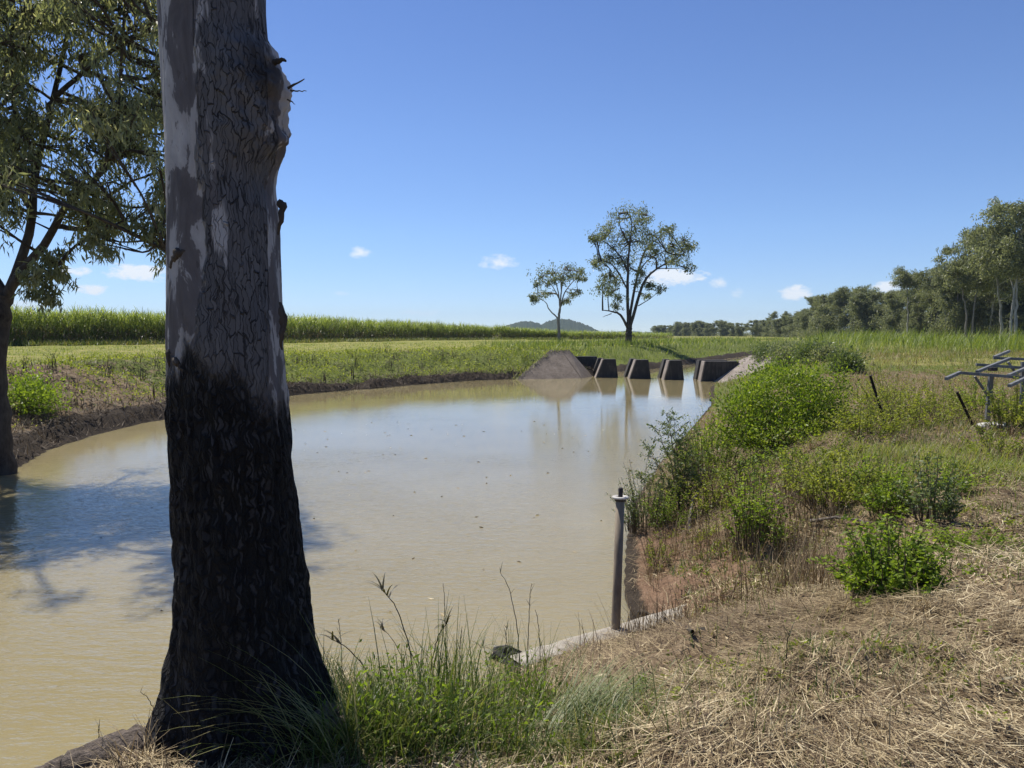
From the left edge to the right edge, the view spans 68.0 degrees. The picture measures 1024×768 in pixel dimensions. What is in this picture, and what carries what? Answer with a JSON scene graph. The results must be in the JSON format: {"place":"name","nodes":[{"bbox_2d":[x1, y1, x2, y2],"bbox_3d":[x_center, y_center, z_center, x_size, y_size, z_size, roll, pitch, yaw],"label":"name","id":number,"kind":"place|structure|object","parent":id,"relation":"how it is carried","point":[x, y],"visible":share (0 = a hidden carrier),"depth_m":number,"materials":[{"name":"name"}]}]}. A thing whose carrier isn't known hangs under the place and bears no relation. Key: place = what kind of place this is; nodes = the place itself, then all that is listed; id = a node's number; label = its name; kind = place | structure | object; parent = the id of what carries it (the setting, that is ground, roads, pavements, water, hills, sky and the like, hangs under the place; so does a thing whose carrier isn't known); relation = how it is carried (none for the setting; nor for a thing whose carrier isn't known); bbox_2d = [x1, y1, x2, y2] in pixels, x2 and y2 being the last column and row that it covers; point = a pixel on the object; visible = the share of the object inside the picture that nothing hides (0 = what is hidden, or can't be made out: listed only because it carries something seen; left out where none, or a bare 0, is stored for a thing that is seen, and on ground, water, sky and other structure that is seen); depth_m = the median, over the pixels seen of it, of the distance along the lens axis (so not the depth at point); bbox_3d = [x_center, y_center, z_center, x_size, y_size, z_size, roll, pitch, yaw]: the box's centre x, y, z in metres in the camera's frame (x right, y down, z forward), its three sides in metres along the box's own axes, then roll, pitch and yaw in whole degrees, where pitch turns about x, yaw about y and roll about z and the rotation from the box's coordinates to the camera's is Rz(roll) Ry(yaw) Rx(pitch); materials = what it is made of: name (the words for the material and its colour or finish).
{"place":"outdoors","nodes":[
{"label":"outdoors","id":0,"kind":"place"},
{"bbox_2d":[8,336,569,346],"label":"headland grass","id":1,"kind":"structure","parent":0,"point":[44,342],"depth_m":75.49,"materials":[{"name":"plant"}]},
{"bbox_2d":[0,355,749,767],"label":"water","id":2,"kind":"structure","parent":0,"point":[84,625],"depth_m":11.46,"materials":[{"name":"liquid"}]},
{"bbox_2d":[367,573,415,694],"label":"wild grass","id":3,"kind":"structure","parent":0,"point":[381,587],"depth_m":3.84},
{"bbox_2d":[0,0,1023,333],"label":"sky","id":4,"kind":"structure","parent":0,"point":[439,152],"materials":[{"name":"blue"}]},
{"bbox_2d":[7,334,1023,767],"bbox_3d":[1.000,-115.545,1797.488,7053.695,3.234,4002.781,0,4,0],"label":"ground","id":5,"kind":"structure","parent":0,"point":[117,418],"depth_m":9.14,"materials":[{"name":"plant"}]},
{"bbox_2d":[7,361,73,415],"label":"shrub","id":6,"kind":"object","parent":5,"relation":"on","point":[33,391],"visible":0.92,"depth_m":21.86,"materials":[{"name":"green plant"}]},
{"bbox_2d":[0,0,165,475],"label":"gum tree","id":7,"kind":"object","parent":5,"relation":"on","point":[117,127],"visible":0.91,"depth_m":14.90,"materials":[{"name":"green plant"}]},
{"bbox_2d":[35,0,362,767],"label":"gum tree","id":8,"kind":"object","parent":5,"relation":"on","point":[241,586],"visible":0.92,"depth_m":2.93,"materials":[{"name":"black plant"}]},
{"bbox_2d":[8,345,454,414],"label":"dead stems","id":9,"kind":"object","parent":5,"relation":"on","point":[109,372],"visible":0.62,"depth_m":29.25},
{"bbox_2d":[165,613,358,767],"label":"grass clump","id":10,"kind":"object","parent":5,"relation":"on","point":[311,725],"visible":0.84,"depth_m":2.91,"materials":[{"name":"plant"}]},
{"bbox_2d":[7,341,575,364],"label":"mown grass","id":11,"kind":"structure","parent":5,"relation":"on","point":[72,349],"depth_m":50.44,"materials":[{"name":"plant"}]},
{"bbox_2d":[7,344,589,429],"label":"bank weeds","id":12,"kind":"object","parent":5,"relation":"on","point":[96,356],"visible":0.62,"depth_m":42.92,"materials":[{"name":"green plant"}]},
{"bbox_2d":[3,345,595,460],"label":"bank litter","id":13,"kind":"object","parent":5,"relation":"on","point":[163,398],"visible":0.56,"depth_m":27.71,"materials":[{"name":"plant"}]},
{"bbox_2d":[9,301,673,345],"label":"sugar cane","id":14,"kind":"object","parent":5,"relation":"on","point":[74,324],"visible":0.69,"depth_m":78.53,"materials":[{"name":"green plant"}]},
{"bbox_2d":[316,626,371,688],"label":"wild grass","id":15,"kind":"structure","parent":5,"relation":"on","point":[332,636],"depth_m":3.50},
{"bbox_2d":[316,639,571,767],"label":"creeping weed","id":16,"kind":"object","parent":5,"relation":"on","point":[396,697],"visible":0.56,"depth_m":3.19,"materials":[{"name":"green plant"}]},
{"bbox_2d":[167,593,732,767],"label":"green grass","id":17,"kind":"structure","parent":5,"relation":"on","point":[580,704],"depth_m":3.26,"materials":[{"name":"plant"}]},
{"bbox_2d":[488,645,521,663],"bbox_3d":[-0.058,2.532,7.062,0.355,0.232,0.281,0,4,0],"label":"rock","id":18,"kind":"object","parent":5,"relation":"on","point":[500,654],"visible":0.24,"depth_m":7.00,"materials":[{"name":"stone"}]},
{"bbox_2d":[49,399,1023,767],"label":"dry straw","id":19,"kind":"object","parent":5,"relation":"on","point":[629,645],"visible":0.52,"depth_m":3.74,"materials":[{"name":"plant"}]},
{"bbox_2d":[810,516,871,523],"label":"dead branch","id":20,"kind":"object","parent":19,"relation":"on","point":[827,518],"visible":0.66,"depth_m":7.97,"materials":[{"name":"grey wood"}]},
{"bbox_2d":[513,346,570,378],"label":"edge grass","id":21,"kind":"structure","parent":5,"relation":"on","point":[554,349],"depth_m":53.37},
{"bbox_2d":[516,350,592,378],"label":"sloping slab","id":22,"kind":"structure","parent":5,"relation":"on","point":[562,364],"depth_m":52.35,"materials":[{"name":"grey concrete"}]},
{"bbox_2d":[526,260,590,340],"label":"gum tree","id":23,"kind":"object","parent":5,"relation":"on","point":[577,276],"visible":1,"depth_m":77.16,"materials":[{"name":"green plant"}]},
{"bbox_2d":[575,356,596,368],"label":"weir end wall","id":24,"kind":"structure","parent":5,"relation":"on","point":[587,361],"depth_m":55.55,"materials":[{"name":"concrete"}]},
{"bbox_2d":[507,604,686,669],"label":"concrete kerb","id":25,"kind":"structure","parent":5,"relation":"on","point":[575,638],"depth_m":6.93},
{"bbox_2d":[593,358,617,377],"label":"weir pier","id":26,"kind":"structure","parent":5,"relation":"on","point":[604,368],"depth_m":52.61,"materials":[{"name":"concrete"}]},
{"bbox_2d":[611,487,628,629],"bbox_3d":[1.015,1.798,7.194,0.166,1.650,0.156,0,4,0],"label":"standpipe","id":27,"kind":"object","parent":5,"relation":"on","point":[620,498],"visible":0.95,"depth_m":7.14,"materials":[{"name":"metal"}]},
{"bbox_2d":[623,358,650,378],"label":"weir pier","id":28,"kind":"structure","parent":5,"relation":"on","point":[637,368],"depth_m":51.27,"materials":[{"name":"concrete"}]},
{"bbox_2d":[473,335,810,372],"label":"tall grass","id":29,"kind":"structure","parent":5,"relation":"on","point":[587,342],"depth_m":78.69,"materials":[{"name":"plant"}]},
{"bbox_2d":[585,200,699,342],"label":"gum tree","id":30,"kind":"object","parent":5,"relation":"on","point":[651,246],"visible":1,"depth_m":82.96,"materials":[{"name":"green plant"}]},
{"bbox_2d":[606,457,678,534],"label":"weed","id":31,"kind":"object","parent":5,"relation":"on","point":[634,515],"visible":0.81,"depth_m":10.94,"materials":[{"name":"green plant"}]},
{"bbox_2d":[645,537,672,571],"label":"weed","id":32,"kind":"object","parent":5,"relation":"on","point":[653,552],"visible":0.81,"depth_m":9.27,"materials":[{"name":"green plant"}]},
{"bbox_2d":[640,481,700,531],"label":"weed","id":33,"kind":"object","parent":5,"relation":"on","point":[669,510],"visible":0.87,"depth_m":10.74,"materials":[{"name":"green plant"}]},
{"bbox_2d":[657,359,683,379],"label":"weir pier","id":34,"kind":"structure","parent":5,"relation":"on","point":[670,369],"depth_m":49.99,"materials":[{"name":"concrete"}]},
{"bbox_2d":[634,407,717,516],"bbox_3d":[2.440,1.210,11.410,1.360,1.767,0.805,0,4,0],"label":"sapling","id":35,"kind":"object","parent":5,"relation":"on","point":[674,454],"visible":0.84,"depth_m":11.36,"materials":[{"name":"green plant"}]},
{"bbox_2d":[690,320,706,335],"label":"gum tree","id":36,"kind":"object","parent":5,"relation":"on","point":[694,325],"visible":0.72,"depth_m":337.13,"materials":[{"name":"green plant"}]},
{"bbox_2d":[657,453,747,516],"bbox_3d":[2.714,1.422,10.844,1.286,0.902,1.303,3,5,37],"label":"weed","id":37,"kind":"object","parent":5,"relation":"on","point":[716,492],"visible":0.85,"depth_m":10.79,"materials":[{"name":"green plant"}]},
{"bbox_2d":[665,405,764,482],"bbox_3d":[3.606,1.034,13.497,1.894,1.346,2.070,2,4,27],"label":"weed","id":38,"kind":"object","parent":5,"relation":"on","point":[709,459],"visible":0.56,"depth_m":13.25,"materials":[{"name":"green plant"}]},
{"bbox_2d":[693,360,738,380],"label":"weir end wall","id":39,"kind":"structure","parent":5,"relation":"on","point":[709,370],"depth_m":48.39,"materials":[{"name":"concrete"}]},
{"bbox_2d":[715,355,771,382],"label":"sloping slab","id":40,"kind":"structure","parent":5,"relation":"on","point":[733,371],"depth_m":47.50,"materials":[{"name":"concrete"}]},
{"bbox_2d":[703,442,785,494],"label":"weed","id":41,"kind":"object","parent":5,"relation":"on","point":[740,470],"visible":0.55,"depth_m":11.15,"materials":[{"name":"green plant"}]},
{"bbox_2d":[741,320,759,336],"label":"gum tree","id":42,"kind":"object","parent":5,"relation":"on","point":[751,330],"visible":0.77,"depth_m":259.58,"materials":[{"name":"green plant"}]},
{"bbox_2d":[487,391,1023,767],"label":"creeping weed","id":43,"kind":"object","parent":5,"relation":"on","point":[868,639],"visible":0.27,"depth_m":6.31,"materials":[{"name":"green plant"}]},
{"bbox_2d":[720,451,794,553],"bbox_3d":[2.637,1.244,8.314,0.799,1.145,0.864,0,4,0],"label":"weed","id":44,"kind":"object","parent":5,"relation":"on","point":[751,523],"visible":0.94,"depth_m":8.26,"materials":[{"name":"green plant"}]},
{"bbox_2d":[744,338,785,362],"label":"shrub","id":45,"kind":"object","parent":5,"relation":"on","point":[761,351],"visible":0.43,"depth_m":46.96,"materials":[{"name":"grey plant"}]},
{"bbox_2d":[771,318,787,336],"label":"gum tree","id":46,"kind":"object","parent":5,"relation":"on","point":[777,324],"visible":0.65,"depth_m":213.81,"materials":[{"name":"green plant"}]},
{"bbox_2d":[695,347,875,452],"bbox_3d":[4.886,0.248,13.515,3.387,1.809,2.477,-3,5,-43],"label":"shrub","id":47,"kind":"object","parent":5,"relation":"on","point":[757,403],"visible":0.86,"depth_m":13.34,"materials":[{"name":"green plant"}]},
{"bbox_2d":[754,334,822,366],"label":"shrub","id":48,"kind":"object","parent":5,"relation":"on","point":[778,352],"visible":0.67,"depth_m":37.55,"materials":[{"name":"green plant"}]},
{"bbox_2d":[782,315,800,336],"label":"gum tree","id":49,"kind":"object","parent":5,"relation":"on","point":[790,319],"visible":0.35,"depth_m":198.74,"materials":[{"name":"green plant"}]},
{"bbox_2d":[752,443,841,468],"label":"weed","id":50,"kind":"object","parent":5,"relation":"on","point":[786,456],"visible":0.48,"depth_m":10.97,"materials":[{"name":"green plant"}]},
{"bbox_2d":[790,307,812,337],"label":"gum tree","id":51,"kind":"object","parent":5,"relation":"on","point":[804,310],"visible":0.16,"depth_m":186.69,"materials":[{"name":"green plant"}]},
{"bbox_2d":[757,446,855,495],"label":"weed","id":52,"kind":"object","parent":5,"relation":"on","point":[800,460],"visible":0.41,"depth_m":9.54,"materials":[{"name":"green plant"}]},
{"bbox_2d":[799,311,818,337],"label":"gum tree","id":53,"kind":"object","parent":5,"relation":"on","point":[804,326],"visible":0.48,"depth_m":171.09,"materials":[{"name":"green plant"}]},
{"bbox_2d":[784,332,838,363],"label":"shrub","id":54,"kind":"object","parent":5,"relation":"on","point":[803,350],"visible":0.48,"depth_m":34.02,"materials":[{"name":"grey plant"}]},
{"bbox_2d":[807,294,835,337],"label":"gum tree","id":55,"kind":"object","parent":5,"relation":"on","point":[815,319],"visible":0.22,"depth_m":157.70,"materials":[{"name":"green plant"}]},
{"bbox_2d":[801,337,847,362],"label":"shrub","id":56,"kind":"object","parent":5,"relation":"on","point":[825,350],"visible":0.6,"depth_m":32.46,"materials":[{"name":"green plant"}]},
{"bbox_2d":[808,291,844,337],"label":"gum tree","id":57,"kind":"object","parent":5,"relation":"on","point":[823,301],"visible":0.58,"depth_m":153.41,"materials":[{"name":"green plant"}]},
{"bbox_2d":[634,343,1023,511],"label":"rough grass","id":58,"kind":"structure","parent":5,"relation":"on","point":[1017,354],"depth_m":27.94,"materials":[{"name":"plant"}]},
{"bbox_2d":[825,290,849,334],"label":"gum tree","id":59,"kind":"object","parent":5,"relation":"on","point":[832,308],"visible":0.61,"depth_m":147.93,"materials":[{"name":"green plant"}]},
{"bbox_2d":[823,286,853,334],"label":"gum tree","id":60,"kind":"object","parent":5,"relation":"on","point":[842,317],"visible":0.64,"depth_m":146.97,"materials":[{"name":"green plant"}]},
{"bbox_2d":[768,451,917,513],"bbox_3d":[3.601,1.077,8.533,1.523,0.673,1.628,0,4,0],"label":"weed","id":61,"kind":"object","parent":5,"relation":"on","point":[836,484],"visible":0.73,"depth_m":8.44,"materials":[{"name":"green plant"}]},
{"bbox_2d":[819,436,873,463],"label":"weed","id":62,"kind":"object","parent":5,"relation":"on","point":[832,455],"visible":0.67,"depth_m":10.35,"materials":[{"name":"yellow plant"}]},
{"bbox_2d":[821,342,874,371],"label":"shrub","id":63,"kind":"object","parent":5,"relation":"on","point":[852,359],"visible":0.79,"depth_m":28.55,"materials":[{"name":"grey plant"}]},
{"bbox_2d":[841,284,877,320],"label":"gum tree","id":64,"kind":"object","parent":5,"relation":"on","point":[848,308],"visible":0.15,"depth_m":142.77,"materials":[{"name":"green plant"}]},
{"bbox_2d":[844,286,879,334],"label":"gum tree","id":65,"kind":"object","parent":5,"relation":"on","point":[854,291],"visible":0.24,"depth_m":140.08,"materials":[{"name":"green plant"}]},
{"bbox_2d":[810,393,925,437],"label":"weed","id":66,"kind":"object","parent":5,"relation":"on","point":[869,424],"visible":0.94,"depth_m":12.18,"materials":[{"name":"green plant"}]},
{"bbox_2d":[841,290,895,333],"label":"gum tree","id":67,"kind":"object","parent":5,"relation":"on","point":[864,312],"visible":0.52,"depth_m":135.29,"materials":[{"name":"green plant"}]},
{"bbox_2d":[860,319,884,332],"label":"gum tree","id":68,"kind":"object","parent":5,"relation":"on","point":[874,326],"visible":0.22,"depth_m":133.37,"materials":[{"name":"green plant"}]},
{"bbox_2d":[836,366,917,411],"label":"weed","id":69,"kind":"object","parent":5,"relation":"on","point":[866,395],"visible":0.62,"depth_m":16.69,"materials":[{"name":"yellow plant"}]},
{"bbox_2d":[843,453,911,490],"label":"weed","id":70,"kind":"object","parent":5,"relation":"on","point":[905,473],"visible":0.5,"depth_m":8.45,"materials":[{"name":"green plant"}]},
{"bbox_2d":[851,462,925,520],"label":"weed","id":71,"kind":"object","parent":5,"relation":"on","point":[884,494],"visible":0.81,"depth_m":7.61,"materials":[{"name":"green plant"}]},
{"bbox_2d":[877,290,904,335],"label":"gum tree","id":72,"kind":"object","parent":5,"relation":"on","point":[890,321],"visible":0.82,"depth_m":117.35,"materials":[{"name":"green plant"}]},
{"bbox_2d":[875,289,906,332],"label":"gum tree","id":73,"kind":"object","parent":5,"relation":"on","point":[888,313],"visible":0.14,"depth_m":127.08,"materials":[{"name":"green plant"}]},
{"bbox_2d":[759,424,1023,516],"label":"grass","id":74,"kind":"structure","parent":5,"relation":"on","point":[966,456],"depth_m":9.57,"materials":[{"name":"plant"}]},
{"bbox_2d":[805,513,987,610],"bbox_3d":[2.585,1.160,5.163,0.965,0.660,1.003,0,4,0],"label":"weed","id":75,"kind":"object","parent":5,"relation":"on","point":[873,559],"visible":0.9,"depth_m":5.09,"materials":[{"name":"green plant"}]},
{"bbox_2d":[776,319,1023,379],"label":"tall grass","id":76,"kind":"structure","parent":5,"relation":"on","point":[985,342],"depth_m":53.30,"materials":[{"name":"plant"}]},
{"bbox_2d":[886,264,923,334],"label":"gum tree","id":77,"kind":"object","parent":5,"relation":"on","point":[903,278],"visible":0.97,"depth_m":106.53,"materials":[{"name":"green plant"}]},
{"bbox_2d":[898,307,926,334],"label":"gum tree","id":78,"kind":"object","parent":5,"relation":"on","point":[904,313],"visible":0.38,"depth_m":111.57,"materials":[{"name":"green plant"}]},
{"bbox_2d":[893,268,934,309],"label":"gum tree","id":79,"kind":"object","parent":5,"relation":"on","point":[904,298],"visible":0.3,"depth_m":111.19,"materials":[{"name":"green plant"}]},
{"bbox_2d":[845,375,984,427],"bbox_3d":[7.106,0.328,13.532,2.247,0.974,2.306,2,4,24],"label":"weed","id":80,"kind":"object","parent":5,"relation":"on","point":[922,415],"visible":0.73,"depth_m":13.46,"materials":[{"name":"green plant"}]},
{"bbox_2d":[901,303,929,335],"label":"gum tree","id":81,"kind":"object","parent":5,"relation":"on","point":[919,325],"visible":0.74,"depth_m":108.65,"materials":[{"name":"green plant"}]},
{"bbox_2d":[909,260,946,329],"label":"gum tree","id":82,"kind":"object","parent":5,"relation":"on","point":[927,285],"visible":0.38,"depth_m":102.76,"materials":[{"name":"green plant"}]},
{"bbox_2d":[891,449,968,527],"bbox_3d":[3.872,0.941,6.995,0.414,0.729,0.696,-1,4,-16],"label":"weed","id":83,"kind":"object","parent":5,"relation":"on","point":[947,505],"visible":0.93,"depth_m":6.92,"materials":[{"name":"green plant"}]},
{"bbox_2d":[919,281,941,335],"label":"gum tree","id":84,"kind":"object","parent":5,"relation":"on","point":[935,313],"visible":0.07,"depth_m":111.13,"materials":[{"name":"green plant"}]},
{"bbox_2d":[883,378,991,423],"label":"weed","id":85,"kind":"object","parent":5,"relation":"on","point":[933,393],"visible":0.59,"depth_m":14.48,"materials":[{"name":"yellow plant"}]},
{"bbox_2d":[917,267,966,332],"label":"gum tree","id":86,"kind":"object","parent":5,"relation":"on","point":[937,276],"visible":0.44,"depth_m":96.73,"materials":[{"name":"green plant"}]},
{"bbox_2d":[916,263,985,336],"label":"gum tree","id":87,"kind":"object","parent":5,"relation":"on","point":[956,309],"visible":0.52,"depth_m":95.08,"materials":[{"name":"green plant"}]},
{"bbox_2d":[933,292,977,335],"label":"gum tree","id":88,"kind":"object","parent":5,"relation":"on","point":[941,314],"visible":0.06,"depth_m":99.96,"materials":[{"name":"green plant"}]},
{"bbox_2d":[908,461,1003,496],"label":"weed","id":89,"kind":"object","parent":5,"relation":"on","point":[947,473],"visible":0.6,"depth_m":8.00,"materials":[{"name":"green plant"}]},
{"bbox_2d":[930,231,1006,339],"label":"gum tree","id":90,"kind":"object","parent":5,"relation":"on","point":[950,270],"visible":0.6,"depth_m":83.86,"materials":[{"name":"green plant"}]},
{"bbox_2d":[949,279,996,337],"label":"gum tree","id":91,"kind":"object","parent":5,"relation":"on","point":[982,304],"visible":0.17,"depth_m":96.74,"materials":[{"name":"green plant"}]},
{"bbox_2d":[924,519,1023,565],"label":"weed","id":92,"kind":"object","parent":5,"relation":"on","point":[943,536],"visible":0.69,"depth_m":6.06,"materials":[{"name":"green plant"}]},
{"bbox_2d":[940,376,1019,412],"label":"weed","id":93,"kind":"object","parent":5,"relation":"on","point":[981,400],"visible":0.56,"depth_m":15.81,"materials":[{"name":"green plant"}]},
{"bbox_2d":[941,421,1023,458],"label":"weed","id":94,"kind":"object","parent":5,"relation":"on","point":[1016,444],"visible":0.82,"depth_m":10.39,"materials":[{"name":"green plant"}]},
{"bbox_2d":[944,350,1023,420],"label":"steel frame","id":95,"kind":"object","parent":5,"relation":"on","point":[995,366],"visible":0.87,"depth_m":13.06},
{"bbox_2d":[956,222,1023,335],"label":"gum tree","id":96,"kind":"object","parent":5,"relation":"on","point":[971,236],"visible":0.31,"depth_m":77.44,"materials":[{"name":"green plant"}]},
{"bbox_2d":[973,309,1009,335],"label":"gum tree","id":97,"kind":"object","parent":5,"relation":"on","point":[988,318],"visible":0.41,"depth_m":91.57,"materials":[{"name":"green plant"}]},
{"bbox_2d":[961,196,1023,335],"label":"gum tree","id":98,"kind":"object","parent":5,"relation":"on","point":[1004,244],"visible":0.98,"depth_m":73.48,"materials":[{"name":"green plant"}]},
{"bbox_2d":[976,303,1010,337],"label":"gum tree","id":99,"kind":"object","parent":5,"relation":"on","point":[1004,307],"visible":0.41,"depth_m":91.19,"materials":[{"name":"green plant"}]},
{"bbox_2d":[965,276,1023,337],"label":"gum tree","id":100,"kind":"object","parent":5,"relation":"on","point":[992,295],"visible":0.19,"depth_m":91.06,"materials":[{"name":"green plant"}]},
{"bbox_2d":[969,273,1023,322],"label":"gum tree","id":101,"kind":"object","parent":5,"relation":"on","point":[1020,301],"visible":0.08,"depth_m":91.49,"materials":[{"name":"green plant"}]},
{"bbox_2d":[975,373,1023,431],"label":"weed","id":102,"kind":"object","parent":5,"relation":"on","point":[1005,415],"visible":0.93,"depth_m":12.60,"materials":[{"name":"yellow plant"}]},
{"bbox_2d":[996,312,1023,337],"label":"gum tree","id":103,"kind":"object","parent":5,"relation":"on","point":[1006,323],"visible":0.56,"depth_m":88.75,"materials":[{"name":"green plant"}]},
{"bbox_2d":[504,318,597,331],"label":"hills","id":104,"kind":"structure","parent":0,"point":[568,325],"depth_m":1497.68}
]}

